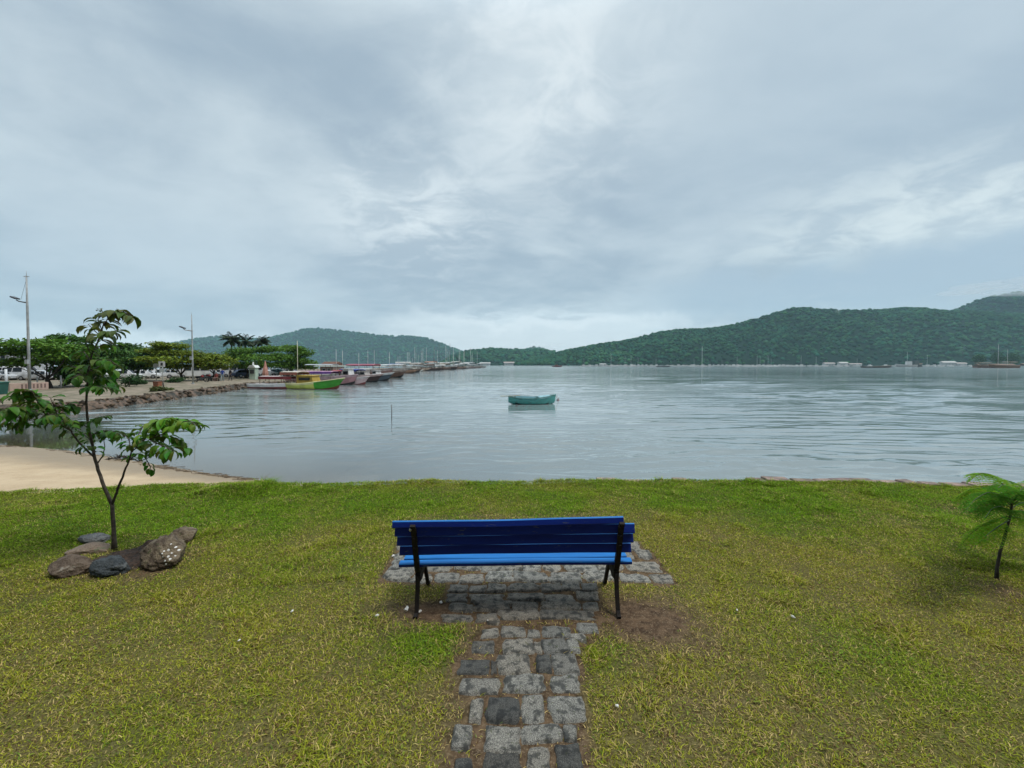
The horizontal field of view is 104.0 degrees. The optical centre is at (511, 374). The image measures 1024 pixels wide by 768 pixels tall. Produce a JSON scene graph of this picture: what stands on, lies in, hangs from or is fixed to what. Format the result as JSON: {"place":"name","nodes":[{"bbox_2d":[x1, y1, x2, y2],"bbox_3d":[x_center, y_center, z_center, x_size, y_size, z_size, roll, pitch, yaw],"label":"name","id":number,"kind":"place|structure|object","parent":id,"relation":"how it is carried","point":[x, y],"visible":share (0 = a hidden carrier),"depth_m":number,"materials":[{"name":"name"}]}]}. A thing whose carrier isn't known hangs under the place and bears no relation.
{"place":"outdoors","nodes":[
{"label":"outdoors","id":0,"kind":"place"},
{"bbox_2d":[0,355,49,369],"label":"building","id":1,"kind":"structure","parent":0,"point":[36,367],"depth_m":116.56,"materials":[{"name":"paint"}]},
{"bbox_2d":[0,381,295,412],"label":"quay bank","id":2,"kind":"structure","parent":0,"point":[94,405],"depth_m":31.54,"materials":[{"name":"grey stone"}]},
{"bbox_2d":[11,381,294,412],"bbox_3d":[-34.908,1.675,53.629,16.513,1.395,73.410,0,1,0],"label":"quay rubble","id":3,"kind":"object","parent":2,"relation":"on","point":[135,398],"visible":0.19,"depth_m":31.84,"materials":[{"name":"stone"}]},
{"bbox_2d":[0,430,434,493],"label":"beach","id":4,"kind":"structure","parent":0,"point":[21,468],"depth_m":12.05,"materials":[{"name":"beige sand"}]},
{"bbox_2d":[105,454,135,459],"bbox_3d":[-12.408,2.631,12.581,0.879,0.175,0.671,0,1,0],"label":"seaweed clump","id":5,"kind":"object","parent":4,"relation":"on","point":[120,456],"visible":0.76,"depth_m":12.60,"materials":[{"name":"plant"}]},
{"bbox_2d":[0,445,258,480],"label":"wrack line","id":6,"kind":"object","parent":4,"relation":"on","point":[208,474],"visible":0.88,"depth_m":11.24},
{"bbox_2d":[0,367,476,404],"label":"quay","id":7,"kind":"structure","parent":0,"point":[70,391],"depth_m":41.75,"materials":[{"name":"grey stone"}]},
{"bbox_2d":[0,381,9,393],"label":"green skip","id":8,"kind":"object","parent":7,"relation":"on","point":[4,386],"visible":0.97,"depth_m":32.30,"materials":[{"name":"paint"}]},
{"bbox_2d":[4,369,7,381],"bbox_3d":[-42.581,0.569,33.672,0.177,2.022,0.175,0,1,0],"label":"white post","id":9,"kind":"object","parent":7,"relation":"on","point":[5,375],"visible":0.66,"depth_m":33.60,"materials":[{"name":"paint"}]},
{"bbox_2d":[0,370,17,379],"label":"parked car","id":10,"kind":"object","parent":7,"relation":"on","point":[12,376],"visible":0.6,"depth_m":60.19,"materials":[{"name":"paint"}]},
{"bbox_2d":[0,366,36,379],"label":"parked van","id":11,"kind":"object","parent":7,"relation":"on","point":[14,370],"visible":0.09,"depth_m":61.12,"materials":[{"name":"paint"}]},
{"bbox_2d":[10,271,32,390],"bbox_3d":[-44.956,-3.979,36.660,1.404,10.968,0.490,0,1,-11],"label":"street lamp","id":12,"kind":"object","parent":7,"relation":"on","point":[28,361],"visible":0.93,"depth_m":36.75,"materials":[{"name":"metal"}]},
{"bbox_2d":[8,382,48,390],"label":"wall","id":13,"kind":"structure","parent":7,"relation":"on","point":[36,386],"depth_m":37.13,"materials":[{"name":"pink paint"}]},
{"bbox_2d":[16,370,55,379],"bbox_3d":[-72.087,0.165,60.760,4.320,1.500,1.820,0,1,-6],"label":"parked car","id":14,"kind":"object","parent":7,"relation":"on","point":[25,376],"visible":0.59,"depth_m":59.98,"materials":[{"name":"paint"}]},
{"bbox_2d":[0,337,103,387],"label":"almond tree","id":15,"kind":"object","parent":7,"relation":"on","point":[57,351],"visible":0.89,"depth_m":39.32,"materials":[{"name":"green plant"}]},
{"bbox_2d":[23,332,141,385],"bbox_3d":[-47.222,-1.498,44.611,7.161,6.198,8.140,0,1,0],"label":"almond tree","id":16,"kind":"object","parent":7,"relation":"on","point":[112,354],"visible":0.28,"depth_m":43.88,"materials":[{"name":"green plant"}]},
{"bbox_2d":[100,374,121,381],"bbox_3d":[-51.844,0.629,51.505,2.497,1.556,2.798,1,2,22],"label":"bush","id":17,"kind":"object","parent":7,"relation":"on","point":[108,377],"visible":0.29,"depth_m":51.38,"materials":[{"name":"green plant"}]},
{"bbox_2d":[118,370,142,378],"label":"parked car","id":18,"kind":"object","parent":7,"relation":"on","point":[128,372],"visible":0.42,"depth_m":66.02,"materials":[{"name":"paint"}]},
{"bbox_2d":[111,342,154,378],"bbox_3d":[-56.453,-1.884,59.284,7.320,5.921,9.059,0,1,0],"label":"almond tree","id":19,"kind":"object","parent":7,"relation":"on","point":[134,366],"visible":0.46,"depth_m":58.76,"materials":[{"name":"green plant"}]},
{"bbox_2d":[120,373,146,386],"bbox_3d":[-40.834,0.651,43.111,1.496,1.612,2.509,0,1,0],"label":"bush","id":20,"kind":"object","parent":7,"relation":"on","point":[128,381],"visible":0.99,"depth_m":42.90,"materials":[{"name":"green plant"}]},
{"bbox_2d":[130,370,160,378],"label":"parked car","id":21,"kind":"object","parent":7,"relation":"on","point":[148,373],"visible":0.38,"depth_m":67.63,"materials":[{"name":"paint"}]},
{"bbox_2d":[153,364,157,380],"bbox_3d":[-48.769,-0.215,54.825,0.680,2.558,0.145,0,1,0],"label":"sign post","id":22,"kind":"object","parent":7,"relation":"on","point":[155,366],"visible":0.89,"depth_m":54.73,"materials":[{"name":"metal"}]},
{"bbox_2d":[153,381,161,386],"bbox_3d":[-35.003,1.058,39.509,0.533,0.696,0.533,0,1,0],"label":"litter bin","id":23,"kind":"object","parent":7,"relation":"on","point":[157,383],"visible":0.77,"depth_m":39.34,"materials":[{"name":"paint"}]},
{"bbox_2d":[145,369,175,378],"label":"parked car","id":24,"kind":"object","parent":7,"relation":"on","point":[170,375],"visible":0.34,"depth_m":69.12,"materials":[{"name":"paint"}]},
{"bbox_2d":[158,361,164,385],"bbox_3d":[-39.920,-0.084,45.672,0.720,2.742,0.155,0,1,0],"label":"sign post","id":25,"kind":"object","parent":7,"relation":"on","point":[162,364],"visible":1,"depth_m":45.60,"materials":[{"name":"metal"}]},
{"bbox_2d":[149,381,174,391],"bbox_3d":[-31.641,1.159,36.213,0.792,1.091,2.565,0,1,0],"label":"bush","id":26,"kind":"object","parent":7,"relation":"on","point":[156,388],"visible":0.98,"depth_m":35.81,"materials":[{"name":"green plant"}]},
{"bbox_2d":[128,341,211,380],"bbox_3d":[-49.097,-1.854,58.073,9.112,5.888,9.454,0,1,0],"label":"almond tree","id":27,"kind":"object","parent":7,"relation":"on","point":[165,352],"visible":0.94,"depth_m":56.75,"materials":[{"name":"green plant"}]},
{"bbox_2d":[164,376,188,382],"bbox_3d":[-44.637,0.769,53.313,2.689,1.143,2.505,0,1,0],"label":"bush","id":28,"kind":"object","parent":7,"relation":"on","point":[178,379],"visible":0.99,"depth_m":52.82,"materials":[{"name":"green plant"}]},
{"bbox_2d":[165,370,191,377],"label":"parked car","id":29,"kind":"object","parent":7,"relation":"on","point":[169,371],"visible":0.25,"depth_m":69.64,"materials":[{"name":"paint"}]},
{"bbox_2d":[179,312,194,383],"bbox_3d":[-39.830,-3.211,48.977,1.466,8.833,0.483,0,1,-8],"label":"street lamp","id":30,"kind":"object","parent":7,"relation":"on","point":[190,357],"visible":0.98,"depth_m":49.09,"materials":[{"name":"metal"}]},
{"bbox_2d":[177,367,212,377],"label":"parked van","id":31,"kind":"object","parent":7,"relation":"on","point":[188,372],"visible":0.49,"depth_m":69.30,"materials":[{"name":"paint"}]},
{"bbox_2d":[195,375,209,381],"bbox_3d":[-42.664,0.570,54.861,1.914,1.052,0.727,-1,2,-30],"label":"motorbike","id":32,"kind":"object","parent":7,"relation":"on","point":[204,377],"visible":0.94,"depth_m":54.86,"materials":[{"name":"metal"}]},
{"bbox_2d":[193,352,239,379],"bbox_3d":[-46.130,-1.215,61.728,6.919,4.461,6.806,0,1,0],"label":"almond tree","id":33,"kind":"object","parent":7,"relation":"on","point":[219,361],"visible":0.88,"depth_m":60.79,"materials":[{"name":"green plant"}]},
{"bbox_2d":[219,332,242,347],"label":"coconut palm","id":34,"kind":"object","parent":7,"relation":"on","point":[231,340],"visible":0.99,"depth_m":82.83,"materials":[{"name":"green plant"}]},
{"bbox_2d":[220,365,248,376],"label":"parked van","id":35,"kind":"object","parent":7,"relation":"on","point":[226,371],"visible":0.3,"depth_m":74.38,"materials":[{"name":"paint"}]},
{"bbox_2d":[231,369,259,377],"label":"parked car","id":36,"kind":"object","parent":7,"relation":"on","point":[240,373],"visible":0.59,"depth_m":72.95,"materials":[{"name":"paint"}]},
{"bbox_2d":[237,334,255,359],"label":"coconut palm","id":37,"kind":"object","parent":7,"relation":"on","point":[246,342],"visible":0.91,"depth_m":86.96,"materials":[{"name":"green plant"}]},
{"bbox_2d":[248,362,259,379],"bbox_3d":[-41.292,-0.559,63.985,1.240,2.800,1.200,0,1,0],"label":"kiosk","id":38,"kind":"object","parent":7,"relation":"on","point":[253,372],"visible":1,"depth_m":63.56,"materials":[{"name":"paint"}]},
{"bbox_2d":[218,344,290,377],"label":"almond tree","id":39,"kind":"object","parent":7,"relation":"on","point":[241,354],"visible":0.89,"depth_m":69.56,"materials":[{"name":"green plant"}]},
{"bbox_2d":[252,335,271,354],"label":"coconut palm","id":40,"kind":"object","parent":7,"relation":"on","point":[260,341],"visible":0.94,"depth_m":89.08,"materials":[{"name":"green plant"}]},
{"bbox_2d":[259,368,270,375],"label":"parked van","id":41,"kind":"object","parent":7,"relation":"on","point":[261,370],"visible":0.2,"depth_m":78.68,"materials":[{"name":"paint"}]},
{"bbox_2d":[262,361,268,380],"bbox_3d":[-35.865,-0.508,58.163,0.741,2.981,0.741,0,1,0],"label":"furled parasol","id":42,"kind":"object","parent":7,"relation":"on","point":[265,371],"visible":0.91,"depth_m":57.99,"materials":[{"name":"fabric"}]},
{"bbox_2d":[259,369,278,375],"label":"parked car","id":43,"kind":"object","parent":7,"relation":"on","point":[274,373],"visible":0.3,"depth_m":80.79,"materials":[{"name":"paint"}]},
{"bbox_2d":[269,369,289,375],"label":"parked car","id":44,"kind":"object","parent":7,"relation":"on","point":[277,370],"visible":0.23,"depth_m":81.27,"materials":[{"name":"paint"}]},
{"bbox_2d":[265,344,319,375],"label":"almond tree","id":45,"kind":"object","parent":7,"relation":"on","point":[292,360],"visible":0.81,"depth_m":78.09,"materials":[{"name":"green plant"}]},
{"bbox_2d":[319,362,344,373],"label":"shed","id":46,"kind":"structure","parent":7,"relation":"on","point":[332,368],"depth_m":96.24,"materials":[{"name":"paint"}]},
{"bbox_2d":[183,329,452,364],"bbox_3d":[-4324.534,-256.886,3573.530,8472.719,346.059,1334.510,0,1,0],"label":"hill","id":47,"kind":"structure","parent":0,"point":[352,360],"depth_m":3263.78,"materials":[{"name":"green plant"}]},
{"bbox_2d":[150,327,463,363],"bbox_3d":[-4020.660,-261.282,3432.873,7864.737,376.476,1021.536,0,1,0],"label":"forest","id":48,"kind":"object","parent":47,"relation":"on","point":[442,345],"visible":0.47,"depth_m":3454.60,"materials":[{"name":"green plant"}]},
{"bbox_2d":[454,350,540,364],"bbox_3d":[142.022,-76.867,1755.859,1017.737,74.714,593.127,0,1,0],"label":"hill","id":49,"kind":"structure","parent":0,"point":[493,363],"depth_m":1528.06,"materials":[{"name":"green plant"}]},
{"bbox_2d":[442,347,555,364],"bbox_3d":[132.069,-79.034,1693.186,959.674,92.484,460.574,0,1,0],"label":"forest","id":50,"kind":"object","parent":49,"relation":"on","point":[492,354],"visible":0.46,"depth_m":1683.83,"materials":[{"name":"green plant"}]},
{"bbox_2d":[0,472,1023,767],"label":"lawn ground","id":51,"kind":"structure","parent":0,"point":[660,622],"depth_m":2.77,"materials":[{"name":"green plant"}]},
{"bbox_2d":[47,554,92,578],"bbox_3d":[-4.228,1.841,3.822,0.361,0.201,0.238,0,1,0],"label":"rock","id":52,"kind":"object","parent":51,"relation":"on","point":[66,566],"visible":0.95,"depth_m":3.78,"materials":[{"name":"stone"}]},
{"bbox_2d":[64,542,110,554],"bbox_3d":[-4.560,1.889,4.330,0.478,0.107,0.278,0,1,0],"label":"rock","id":53,"kind":"object","parent":51,"relation":"on","point":[92,548],"visible":0.81,"depth_m":4.26,"materials":[{"name":"brown stone"}]},
{"bbox_2d":[77,533,110,542],"bbox_3d":[-4.777,1.878,4.557,0.365,0.097,0.197,0,1,0],"label":"rock","id":54,"kind":"object","parent":51,"relation":"on","point":[97,537],"visible":0.87,"depth_m":4.53,"materials":[{"name":"grey stone"}]},
{"bbox_2d":[0,308,209,550],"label":"sapling","id":55,"kind":"object","parent":51,"relation":"on","point":[151,428],"visible":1,"depth_m":4.10,"materials":[{"name":"green plant"}]},
{"bbox_2d":[89,555,130,577],"bbox_3d":[-3.860,1.850,3.824,0.329,0.215,0.235,1,2,29],"label":"rock","id":56,"kind":"object","parent":51,"relation":"on","point":[111,565],"visible":0.94,"depth_m":3.77,"materials":[{"name":"stone"}]},
{"bbox_2d":[92,540,152,570],"bbox_3d":[-3.859,1.856,4.131,1.040,0.195,0.660,0,1,0],"label":"soil mound","id":57,"kind":"object","parent":51,"relation":"on","point":[131,557],"visible":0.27,"depth_m":4.10,"materials":[{"name":"brown soil"}]},
{"bbox_2d":[139,534,185,571],"bbox_3d":[-3.462,1.766,3.987,0.420,0.300,0.340,0,1,0],"label":"rock","id":58,"kind":"object","parent":51,"relation":"on","point":[165,551],"visible":1,"depth_m":3.89,"materials":[{"name":"stone"}]},
{"bbox_2d":[169,526,197,543],"bbox_3d":[-3.724,1.839,4.534,0.272,0.208,0.254,0,1,0],"label":"rock","id":59,"kind":"object","parent":51,"relation":"on","point":[186,534],"visible":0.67,"depth_m":4.48,"materials":[{"name":"stone"}]},
{"bbox_2d":[382,541,673,767],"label":"stone path","id":60,"kind":"structure","parent":51,"relation":"on","point":[512,663],"depth_m":2.79,"materials":[{"name":"stone"}]},
{"bbox_2d":[392,516,634,618],"bbox_3d":[0.020,1.509,3.367,1.890,0.827,0.605,0,1,0],"label":"park bench","id":61,"kind":"object","parent":60,"relation":"on","point":[607,541],"visible":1,"depth_m":3.15,"materials":[{"name":"blue paint"}]},
{"bbox_2d":[596,476,1023,487],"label":"stone seawall","id":62,"kind":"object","parent":51,"relation":"on","point":[962,483],"visible":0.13,"depth_m":6.90,"materials":[{"name":"grey stone"}]},
{"bbox_2d":[951,473,1023,579],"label":"feathery sapling","id":63,"kind":"object","parent":51,"relation":"on","point":[1010,493],"visible":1,"depth_m":3.52,"materials":[{"name":"green plant"}]},
{"bbox_2d":[0,365,1023,483],"bbox_3d":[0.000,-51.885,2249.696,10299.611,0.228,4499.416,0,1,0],"label":"bay water","id":64,"kind":"structure","parent":0,"point":[956,424],"depth_m":20.95,"materials":[{"name":"grey liquid"}]},
{"bbox_2d":[247,376,295,388],"bbox_3d":[-28.858,1.147,49.781,7.521,1.920,2.095,0,1,4],"label":"fishing boat","id":65,"kind":"object","parent":64,"relation":"on","point":[267,386],"visible":0.62,"depth_m":48.93,"materials":[{"name":"paint"}]},
{"bbox_2d":[278,341,344,388],"bbox_3d":[-24.426,-1.024,49.245,8.621,6.286,2.495,0,1,12],"label":"fishing boat","id":66,"kind":"object","parent":64,"relation":"on","point":[305,380],"visible":0.85,"depth_m":48.55,"materials":[{"name":"paint"}]},
{"bbox_2d":[285,371,357,384],"bbox_3d":[-28.114,0.686,59.663,11.020,2.360,2.895,0,1,8],"label":"fishing boat","id":67,"kind":"object","parent":64,"relation":"on","point":[349,379],"visible":0.41,"depth_m":58.58,"materials":[{"name":"paint"}]},
{"bbox_2d":[299,364,359,376],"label":"fishing boat","id":68,"kind":"object","parent":64,"relation":"on","point":[327,375],"visible":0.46,"depth_m":70.10,"materials":[{"name":"paint"}]},
{"bbox_2d":[314,350,369,374],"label":"fishing boat","id":69,"kind":"object","parent":64,"relation":"on","point":[342,366],"visible":0.12,"depth_m":75.42,"materials":[{"name":"paint"}]},
{"bbox_2d":[333,369,369,384],"bbox_3d":[-24.092,0.507,60.185,6.323,2.694,2.195,0,1,18],"label":"fishing boat","id":70,"kind":"object","parent":64,"relation":"on","point":[360,380],"visible":0.39,"depth_m":59.42,"materials":[{"name":"paint"}]},
{"bbox_2d":[339,369,382,381],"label":"fishing boat","id":71,"kind":"object","parent":64,"relation":"on","point":[371,378],"visible":0.52,"depth_m":67.17,"materials":[{"name":"paint"}]},
{"bbox_2d":[346,364,392,373],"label":"fishing boat","id":72,"kind":"object","parent":64,"relation":"on","point":[387,370],"visible":0.39,"depth_m":89.87,"materials":[{"name":"paint"}]},
{"bbox_2d":[358,369,394,380],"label":"fishing boat","id":73,"kind":"object","parent":64,"relation":"on","point":[385,376],"visible":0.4,"depth_m":72.97,"materials":[{"name":"paint"}]},
{"bbox_2d":[358,364,403,370],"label":"fishing boat","id":74,"kind":"object","parent":64,"relation":"on","point":[396,369],"visible":0.16,"depth_m":101.02,"materials":[{"name":"paint"}]},
{"bbox_2d":[373,358,406,376],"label":"fishing boat","id":75,"kind":"object","parent":64,"relation":"on","point":[399,373],"visible":0.41,"depth_m":92.28,"materials":[{"name":"paint"}]},
{"bbox_2d":[390,353,417,372],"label":"schooner","id":76,"kind":"object","parent":64,"relation":"on","point":[408,371],"visible":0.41,"depth_m":136.91,"materials":[{"name":"paint"}]},
{"bbox_2d":[395,362,424,368],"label":"schooner","id":77,"kind":"object","parent":64,"relation":"on","point":[405,363],"visible":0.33,"depth_m":194.96,"materials":[{"name":"paint"}]},
{"bbox_2d":[402,350,421,371],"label":"schooner","id":78,"kind":"object","parent":64,"relation":"on","point":[410,367],"visible":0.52,"depth_m":159.38,"materials":[{"name":"paint"}]},
{"bbox_2d":[409,351,430,370],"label":"schooner","id":79,"kind":"object","parent":64,"relation":"on","point":[423,369],"visible":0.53,"depth_m":188.87,"materials":[{"name":"paint"}]},
{"bbox_2d":[417,347,429,370],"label":"schooner","id":80,"kind":"object","parent":64,"relation":"on","point":[426,359],"visible":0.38,"depth_m":201.20,"materials":[{"name":"paint"}]},
{"bbox_2d":[423,346,441,369],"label":"schooner","id":81,"kind":"object","parent":64,"relation":"on","point":[434,368],"visible":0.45,"depth_m":202.39,"materials":[{"name":"paint"}]},
{"bbox_2d":[424,361,443,367],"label":"schooner","id":82,"kind":"object","parent":64,"relation":"on","point":[432,362],"visible":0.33,"depth_m":292.12,"materials":[{"name":"paint"}]},
{"bbox_2d":[428,349,445,369],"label":"schooner","id":83,"kind":"object","parent":64,"relation":"on","point":[436,363],"visible":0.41,"depth_m":222.57,"materials":[{"name":"paint"}]},
{"bbox_2d":[435,348,450,369],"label":"schooner","id":84,"kind":"object","parent":64,"relation":"on","point":[447,368],"visible":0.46,"depth_m":230.29,"materials":[{"name":"paint"}]},
{"bbox_2d":[439,345,456,369],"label":"schooner","id":85,"kind":"object","parent":64,"relation":"on","point":[452,368],"visible":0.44,"depth_m":233.55,"materials":[{"name":"paint"}]},
{"bbox_2d":[444,346,457,368],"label":"schooner","id":86,"kind":"object","parent":64,"relation":"on","point":[453,362],"visible":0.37,"depth_m":252.90,"materials":[{"name":"paint"}]},
{"bbox_2d":[448,353,466,368],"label":"schooner","id":87,"kind":"object","parent":64,"relation":"on","point":[455,365],"visible":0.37,"depth_m":265.45,"materials":[{"name":"paint"}]},
{"bbox_2d":[459,347,476,368],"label":"schooner","id":88,"kind":"object","parent":64,"relation":"on","point":[468,363],"visible":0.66,"depth_m":300.39,"materials":[{"name":"paint"}]},
{"bbox_2d":[508,394,556,404],"bbox_3d":[2.238,1.982,30.976,5.322,0.967,2.110,-1,2,-34],"label":"dinghy","id":89,"kind":"object","parent":64,"relation":"on","point":[534,400],"visible":0.98,"depth_m":29.90,"materials":[{"name":"paint"}]},
{"bbox_2d":[860,365,891,367],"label":"barge","id":90,"kind":"object","parent":64,"relation":"on","point":[875,366],"visible":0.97,"depth_m":372.53,"materials":[{"name":"paint"}]},
{"bbox_2d":[896,361,917,366],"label":"trawler","id":91,"kind":"object","parent":64,"relation":"on","point":[908,363],"visible":0.9,"depth_m":498.06,"materials":[{"name":"paint"}]},
{"bbox_2d":[912,361,922,366],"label":"trawler","id":92,"kind":"object","parent":64,"relation":"on","point":[916,363],"visible":0.59,"depth_m":519.57,"materials":[{"name":"paint"}]},
{"bbox_2d":[969,354,986,363],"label":"shore tree","id":93,"kind":"object","parent":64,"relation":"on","point":[976,358],"visible":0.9,"depth_m":697.23,"materials":[{"name":"green plant"}]},
{"bbox_2d":[972,362,990,367],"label":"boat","id":94,"kind":"object","parent":64,"relation":"on","point":[981,366],"visible":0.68,"depth_m":362.08,"materials":[{"name":"paint"}]},
{"bbox_2d":[989,352,1005,363],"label":"shore tree","id":95,"kind":"object","parent":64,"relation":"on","point":[995,358],"visible":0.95,"depth_m":697.87,"materials":[{"name":"green plant"}]},
{"bbox_2d":[974,363,1023,365],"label":"wharf","id":96,"kind":"structure","parent":64,"relation":"in","point":[1021,364],"depth_m":640.66,"materials":[{"name":"paint"}]},
{"bbox_2d":[988,344,1020,367],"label":"schooner","id":97,"kind":"object","parent":64,"relation":"on","point":[1002,366],"visible":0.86,"depth_m":351.02,"materials":[{"name":"paint"}]},
{"bbox_2d":[0,0,1023,351],"label":"sky","id":98,"kind":"structure","parent":0,"point":[558,175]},
{"bbox_2d":[520,309,1023,365],"bbox_3d":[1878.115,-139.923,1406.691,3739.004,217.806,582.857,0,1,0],"label":"wooded hill","id":99,"kind":"structure","parent":0,"point":[814,359],"depth_m":1221.31,"materials":[{"name":"green plant"}]},
{"bbox_2d":[513,307,1023,365],"bbox_3d":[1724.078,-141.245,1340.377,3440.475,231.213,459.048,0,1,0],"label":"wooded forest","id":100,"kind":"object","parent":99,"relation":"on","point":[724,335],"visible":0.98,"depth_m":1311.23,"materials":[{"name":"green plant"}]},
{"bbox_2d":[822,363,835,365],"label":"house","id":101,"kind":"structure","parent":0,"point":[830,364],"depth_m":1089.68,"materials":[{"name":"paint"}]},
{"bbox_2d":[837,362,847,365],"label":"house","id":102,"kind":"structure","parent":0,"point":[841,363],"depth_m":1091.74,"materials":[{"name":"paint"}]},
{"bbox_2d":[848,363,861,365],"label":"house","id":103,"kind":"structure","parent":0,"point":[852,364],"depth_m":1089.29,"materials":[{"name":"paint"}]},
{"bbox_2d":[938,361,956,365],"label":"house","id":104,"kind":"structure","parent":0,"point":[946,363],"depth_m":1079.68,"materials":[{"name":"paint"}]},
{"bbox_2d":[960,294,1023,312],"bbox_3d":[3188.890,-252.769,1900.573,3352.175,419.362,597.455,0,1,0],"label":"hill","id":105,"kind":"structure","parent":0,"point":[1012,306],"depth_m":1951.69,"materials":[{"name":"green plant"}]},
{"bbox_2d":[953,291,1023,313],"bbox_3d":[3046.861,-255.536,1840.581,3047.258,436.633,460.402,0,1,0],"label":"forest","id":106,"kind":"object","parent":105,"relation":"on","point":[1000,299],"visible":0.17,"depth_m":1974.59,"materials":[{"name":"green plant"}]},
{"bbox_2d":[1004,351,1022,363],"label":"shore tree","id":107,"kind":"object","parent":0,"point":[1016,358],"visible":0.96,"depth_m":697.50,"materials":[{"name":"green plant"}]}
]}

